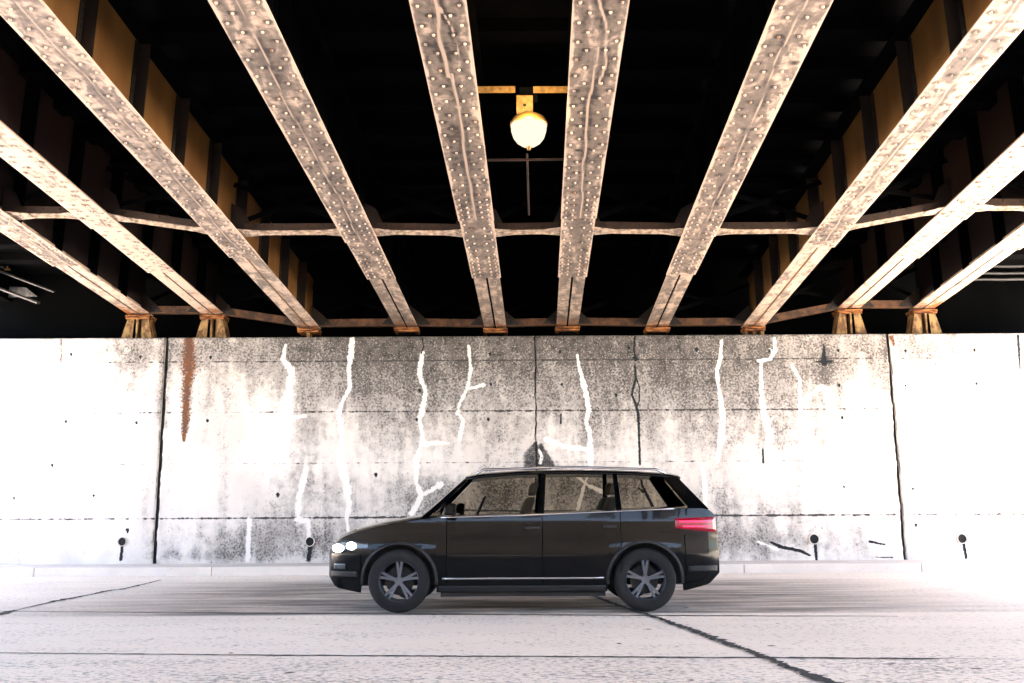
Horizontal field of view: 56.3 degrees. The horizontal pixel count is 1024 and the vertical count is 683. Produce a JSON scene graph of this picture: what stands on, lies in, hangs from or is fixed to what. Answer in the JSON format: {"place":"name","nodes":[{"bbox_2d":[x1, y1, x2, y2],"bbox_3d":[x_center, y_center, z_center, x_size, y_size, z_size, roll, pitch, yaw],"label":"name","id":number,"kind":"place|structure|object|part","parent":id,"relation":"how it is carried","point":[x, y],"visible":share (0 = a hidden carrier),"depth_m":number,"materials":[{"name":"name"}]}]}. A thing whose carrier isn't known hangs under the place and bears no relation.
{"place":"outdoors","nodes":[
{"label":"outdoors","id":0,"kind":"place"},
{"bbox_2d":[0,572,1023,682],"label":"road","id":1,"kind":"structure","parent":0,"point":[947,617],"depth_m":8.20,"materials":[{"name":"concrete"}]},
{"bbox_2d":[0,580,982,682],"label":"road joints","id":2,"kind":"object","parent":1,"relation":"on","point":[803,672],"visible":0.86,"depth_m":7.11,"materials":[{"name":"black asphalt"}]},
{"bbox_2d":[329,466,719,612],"bbox_3d":[0.119,2.200,10.832,4.150,1.513,2.080,0,-10,0],"label":"car","id":3,"kind":"object","parent":1,"relation":"on","point":[554,531],"visible":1,"depth_m":10.01,"materials":[{"name":"black paint"}]},
{"bbox_3d":[-0.284,1.655,10.249,1.210,0.488,0.253,0,-10,0],"label":"side window","id":4,"kind":"part","parent":3,"relation":"part of","materials":[{"name":"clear glass"}]},
{"bbox_3d":[0.716,1.626,10.233,0.770,0.456,0.205,0,-10,0],"label":"side window","id":5,"kind":"part","parent":3,"relation":"part of","materials":[{"name":"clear glass"}]},
{"bbox_3d":[1.526,1.616,10.255,0.758,0.413,0.220,0,-10,-4],"label":"side window","id":6,"kind":"part","parent":3,"relation":"part of","materials":[{"name":"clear glass"}]},
{"bbox_2d":[0,559,1023,576],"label":"pavement","id":7,"kind":"structure","parent":0,"point":[288,569],"depth_m":16.18,"materials":[{"name":"concrete"}]},
{"bbox_3d":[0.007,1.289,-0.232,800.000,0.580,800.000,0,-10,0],"label":"ground","id":8,"kind":"structure","parent":0,"visible":0},
{"bbox_2d":[0,333,1023,564],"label":"abutment wall","id":9,"kind":"structure","parent":8,"relation":"on","point":[315,449],"depth_m":17.68,"materials":[{"name":"concrete"}]},
{"bbox_2d":[121,315,156,337],"bbox_3d":[-7.152,-0.239,18.427,0.600,0.487,0.370,0,-10,0],"label":"bridge pedestal","id":10,"kind":"object","parent":9,"relation":"on","point":[145,326],"visible":0.91,"depth_m":18.29,"materials":[{"name":"orange metal"}]},
{"bbox_2d":[0,157,152,315],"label":"steel girder","id":11,"kind":"object","parent":10,"relation":"on","point":[78,250],"visible":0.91,"depth_m":15.86,"materials":[{"name":"metal"}]},
{"bbox_2d":[0,0,1023,263],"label":"deck ties","id":12,"kind":"object","parent":11,"relation":"on","point":[526,30],"visible":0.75,"depth_m":13.16,"materials":[{"name":"wood"}]},
{"bbox_2d":[196,315,229,337],"bbox_3d":[-5.734,-0.243,18.426,0.600,0.479,0.370,0,-10,0],"label":"bridge pedestal","id":13,"kind":"object","parent":9,"relation":"on","point":[219,326],"visible":0.91,"depth_m":18.28,"materials":[{"name":"orange metal"}]},
{"bbox_2d":[0,46,229,314],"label":"steel girder","id":14,"kind":"object","parent":13,"relation":"on","point":[46,147],"visible":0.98,"depth_m":13.15,"materials":[{"name":"beige metal"}]},
{"bbox_2d":[1,166,77,219],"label":"cross brace","id":15,"kind":"object","parent":14,"relation":"attached to","point":[12,206],"visible":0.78,"depth_m":13.59,"materials":[{"name":"beige paint"}]},
{"bbox_2d":[141,272,200,313],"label":"cross brace","id":16,"kind":"object","parent":14,"relation":"attached to","point":[150,306],"visible":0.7,"depth_m":18.34,"materials":[{"name":"brown paint"}]},
{"bbox_2d":[297,328,321,336],"bbox_3d":[-3.893,-0.121,18.402,0.400,0.211,0.370,0,-10,0],"label":"bridge bearing","id":17,"kind":"object","parent":9,"relation":"on","point":[308,332],"visible":0.97,"depth_m":18.26,"materials":[{"name":"orange metal"}]},
{"bbox_2d":[0,0,322,329],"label":"steel girder","id":18,"kind":"object","parent":17,"relation":"on","point":[110,65],"visible":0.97,"depth_m":11.15,"materials":[{"name":"beige metal"}]},
{"bbox_2d":[101,166,206,233],"bbox_3d":[-4.964,-2.034,13.636,1.752,1.036,0.383,0,-10,0],"label":"cross brace","id":19,"kind":"object","parent":18,"relation":"attached to","point":[111,205],"visible":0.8,"depth_m":13.59,"materials":[{"name":"beige paint"}]},
{"bbox_2d":[215,273,295,325],"bbox_3d":[-4.823,-0.816,18.411,1.752,1.079,0.137,0,-10,0],"label":"cross brace","id":20,"kind":"object","parent":18,"relation":"attached to","point":[222,305],"visible":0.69,"depth_m":18.33,"materials":[{"name":"brown paint"}]},
{"bbox_2d":[230,183,340,236],"bbox_3d":[-3.105,-1.907,13.611,1.780,0.796,0.383,0,-10,0],"label":"cross brace","id":21,"kind":"object","parent":18,"relation":"attached to","point":[241,223],"visible":0.82,"depth_m":13.56,"materials":[{"name":"beige paint"}]},
{"bbox_2d":[394,327,419,336],"bbox_3d":[-2.016,-0.135,18.403,0.470,0.218,0.370,0,-10,0],"label":"bridge bearing","id":22,"kind":"object","parent":9,"relation":"on","point":[406,331],"visible":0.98,"depth_m":18.28,"materials":[{"name":"orange metal"}]},
{"bbox_2d":[208,0,418,326],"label":"steel girder","id":23,"kind":"object","parent":22,"relation":"on","point":[281,47],"visible":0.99,"depth_m":11.05,"materials":[{"name":"beige metal"}]},
{"bbox_2d":[311,285,394,326],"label":"cross brace","id":24,"kind":"object","parent":23,"relation":"attached to","point":[320,319],"visible":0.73,"depth_m":18.30,"materials":[{"name":"brown paint"}]},
{"bbox_2d":[483,328,507,335],"bbox_3d":[-0.315,-0.131,18.401,0.470,0.192,0.370,0,-10,0],"label":"bridge bearing","id":25,"kind":"object","parent":9,"relation":"on","point":[495,331],"visible":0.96,"depth_m":18.24,"materials":[{"name":"orange metal"}]},
{"bbox_2d":[409,0,505,327],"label":"steel girder","id":26,"kind":"object","parent":25,"relation":"on","point":[447,33],"visible":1,"depth_m":10.56,"materials":[{"name":"beige metal"}]},
{"bbox_2d":[363,182,462,236],"bbox_3d":[-1.316,-1.908,13.609,1.606,0.813,0.383,0,-10,0],"label":"cross brace","id":27,"kind":"object","parent":26,"relation":"attached to","point":[375,219],"visible":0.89,"depth_m":13.57,"materials":[{"name":"beige paint"}]},
{"bbox_2d":[409,285,483,327],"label":"cross brace","id":28,"kind":"object","parent":26,"relation":"attached to","point":[420,320],"visible":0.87,"depth_m":18.30,"materials":[{"name":"brown paint"}]},
{"bbox_2d":[490,184,562,236],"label":"cross brace","id":29,"kind":"object","parent":26,"relation":"attached to","point":[508,229],"visible":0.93,"depth_m":13.57,"materials":[{"name":"beige paint"}]},
{"bbox_2d":[501,285,558,326],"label":"cross brace","id":30,"kind":"object","parent":26,"relation":"attached to","point":[550,320],"visible":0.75,"depth_m":18.30,"materials":[{"name":"brown paint"}]},
{"bbox_2d":[555,326,579,335],"bbox_3d":[1.066,-0.151,18.403,0.470,0.218,0.370,0,-10,0],"label":"bridge bearing","id":31,"kind":"object","parent":9,"relation":"on","point":[567,330],"visible":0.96,"depth_m":18.27,"materials":[{"name":"orange metal"}]},
{"bbox_2d":[556,0,629,325],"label":"steel girder","id":32,"kind":"object","parent":31,"relation":"on","point":[596,31],"visible":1,"depth_m":10.49,"materials":[{"name":"metal"}]},
{"bbox_2d":[477,86,567,149],"bbox_3d":[0.135,-2.423,10.395,1.071,0.736,0.406,0,-10,0],"label":"pendant lamp","id":33,"kind":"object","parent":32,"relation":"hanging from","point":[528,125],"visible":0.98,"depth_m":10.33,"materials":[{"name":"white glass"}]},
{"bbox_2d":[487,158,563,160],"bbox_3d":[0.172,-2.148,11.310,1.045,0.028,0.030,0,-10,0],"label":"support rod","id":34,"kind":"object","parent":32,"relation":"attached to","point":[539,159],"visible":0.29,"depth_m":11.30,"materials":[{"name":"brown paint"}]},
{"bbox_2d":[525,57,529,214],"bbox_3d":[0.199,-2.546,12.186,0.027,1.350,1.910,-1,-10,2],"label":"conduit","id":35,"kind":"object","parent":34,"relation":"attached to","point":[526,85],"visible":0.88,"depth_m":11.49,"materials":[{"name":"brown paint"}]},
{"bbox_2d":[643,327,669,334],"bbox_3d":[2.782,-0.148,18.401,0.470,0.192,0.370,0,-10,0],"label":"bridge bearing","id":36,"kind":"object","parent":9,"relation":"on","point":[656,330],"visible":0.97,"depth_m":18.25,"materials":[{"name":"orange metal"}]},
{"bbox_2d":[644,0,832,327],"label":"steel girder","id":37,"kind":"object","parent":36,"relation":"on","point":[764,48],"visible":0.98,"depth_m":11.01,"materials":[{"name":"metal"}]},
{"bbox_2d":[578,284,653,326],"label":"cross brace","id":38,"kind":"object","parent":37,"relation":"attached to","point":[640,321],"visible":0.78,"depth_m":18.30,"materials":[{"name":"brown paint"}]},
{"bbox_2d":[593,181,692,235],"bbox_3d":[1.774,-1.925,13.609,1.622,0.813,0.383,0,-10,0],"label":"cross brace","id":39,"kind":"object","parent":37,"relation":"attached to","point":[676,227],"visible":0.89,"depth_m":13.57,"materials":[{"name":"beige paint"}]},
{"bbox_2d":[716,180,824,235],"bbox_3d":[3.558,-1.924,13.607,1.755,0.796,0.383,0,-10,0],"label":"cross brace","id":40,"kind":"object","parent":37,"relation":"attached to","point":[814,218],"visible":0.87,"depth_m":13.56,"materials":[{"name":"beige paint"}]},
{"bbox_2d":[740,326,765,334],"bbox_3d":[4.635,-0.161,18.401,0.400,0.198,0.370,0,-10,0],"label":"bridge bearing","id":41,"kind":"object","parent":9,"relation":"on","point":[752,330],"visible":0.91,"depth_m":18.27,"materials":[{"name":"orange metal"}]},
{"bbox_2d":[738,0,1023,327],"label":"steel girder","id":42,"kind":"object","parent":41,"relation":"on","point":[933,63],"visible":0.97,"depth_m":11.22,"materials":[{"name":"metal"}]},
{"bbox_2d":[668,283,750,326],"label":"cross brace","id":43,"kind":"object","parent":42,"relation":"attached to","point":[741,318],"visible":0.69,"depth_m":18.30,"materials":[{"name":"brown paint"}]},
{"bbox_2d":[767,267,845,323],"bbox_3d":[5.540,-0.887,18.413,1.745,1.136,0.137,0,-10,0],"label":"cross brace","id":44,"kind":"object","parent":42,"relation":"attached to","point":[839,299],"visible":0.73,"depth_m":18.34,"materials":[{"name":"brown paint"}]},
{"bbox_2d":[849,158,951,230],"bbox_3d":[5.399,-2.107,13.639,1.745,1.089,0.383,0,-10,0],"label":"cross brace","id":45,"kind":"object","parent":42,"relation":"attached to","point":[942,198],"visible":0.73,"depth_m":13.60,"materials":[{"name":"beige paint"}]},
{"bbox_2d":[832,309,866,333],"bbox_3d":[6.465,-0.331,18.430,0.600,0.524,0.370,0,-10,0],"label":"bridge pedestal","id":46,"kind":"object","parent":9,"relation":"on","point":[842,322],"visible":0.94,"depth_m":18.29,"materials":[{"name":"orange metal"}]},
{"bbox_2d":[831,44,1023,310],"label":"steel girder","id":47,"kind":"object","parent":46,"relation":"on","point":[984,157],"visible":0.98,"depth_m":13.64,"materials":[{"name":"beige metal"}]},
{"bbox_2d":[905,309,941,333],"bbox_3d":[7.900,-0.335,18.429,0.600,0.516,0.370,0,-10,0],"label":"bridge pedestal","id":48,"kind":"object","parent":9,"relation":"on","point":[917,321],"visible":0.91,"depth_m":18.29,"materials":[{"name":"orange metal"}]},
{"bbox_2d":[909,173,1023,310],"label":"steel girder","id":49,"kind":"object","parent":48,"relation":"on","point":[976,245],"visible":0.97,"depth_m":16.32,"materials":[{"name":"beige metal"}]},
{"bbox_2d":[0,0,1023,274],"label":"bridge deck","id":50,"kind":"structure","parent":49,"relation":"on","point":[402,8],"depth_m":12.23,"materials":[{"name":"metal"}]},
{"bbox_2d":[992,265,1023,267],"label":"conduit pipe","id":51,"kind":"object","parent":50,"relation":"attached to","point":[1008,266],"visible":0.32,"depth_m":19.14,"materials":[{"name":"grey metal"}]},
{"bbox_3d":[10.977,-4.248,7.385,0.240,2.429,25.650,0,-10,0],"label":"edge girder","id":52,"kind":"object","parent":50,"relation":"attached to","visible":0},
{"bbox_2d":[974,278,1023,280],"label":"conduit pipe","id":53,"kind":"object","parent":52,"relation":"attached to","point":[999,279],"visible":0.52,"depth_m":19.09,"materials":[{"name":"grey metal"}]},
{"bbox_2d":[982,272,1023,274],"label":"conduit pipe","id":54,"kind":"object","parent":52,"relation":"attached to","point":[1002,273],"visible":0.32,"depth_m":19.11,"materials":[{"name":"grey metal"}]},
{"bbox_2d":[859,267,920,308],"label":"cross brace","id":55,"kind":"object","parent":49,"relation":"attached to","point":[911,300],"visible":0.68,"depth_m":18.35,"materials":[{"name":"brown paint"}]},
{"bbox_2d":[975,170,1023,211],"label":"cross brace","id":56,"kind":"object","parent":49,"relation":"attached to","point":[989,204],"visible":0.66,"depth_m":13.57,"materials":[{"name":"beige paint"}]},
{"bbox_2d":[0,269,1023,338],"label":"back wall","id":57,"kind":"structure","parent":8,"relation":"on","point":[70,307],"depth_m":19.25,"materials":[{"name":"concrete"}]},
{"bbox_2d":[0,268,12,301],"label":"edge girder","id":58,"kind":"object","parent":57,"relation":"on","point":[6,281],"depth_m":19.10,"materials":[{"name":"metal"}]},
{"bbox_2d":[0,266,55,303],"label":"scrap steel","id":59,"kind":"object","parent":58,"relation":"attached to","point":[25,293],"visible":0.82,"depth_m":18.78,"materials":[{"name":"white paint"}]}
]}

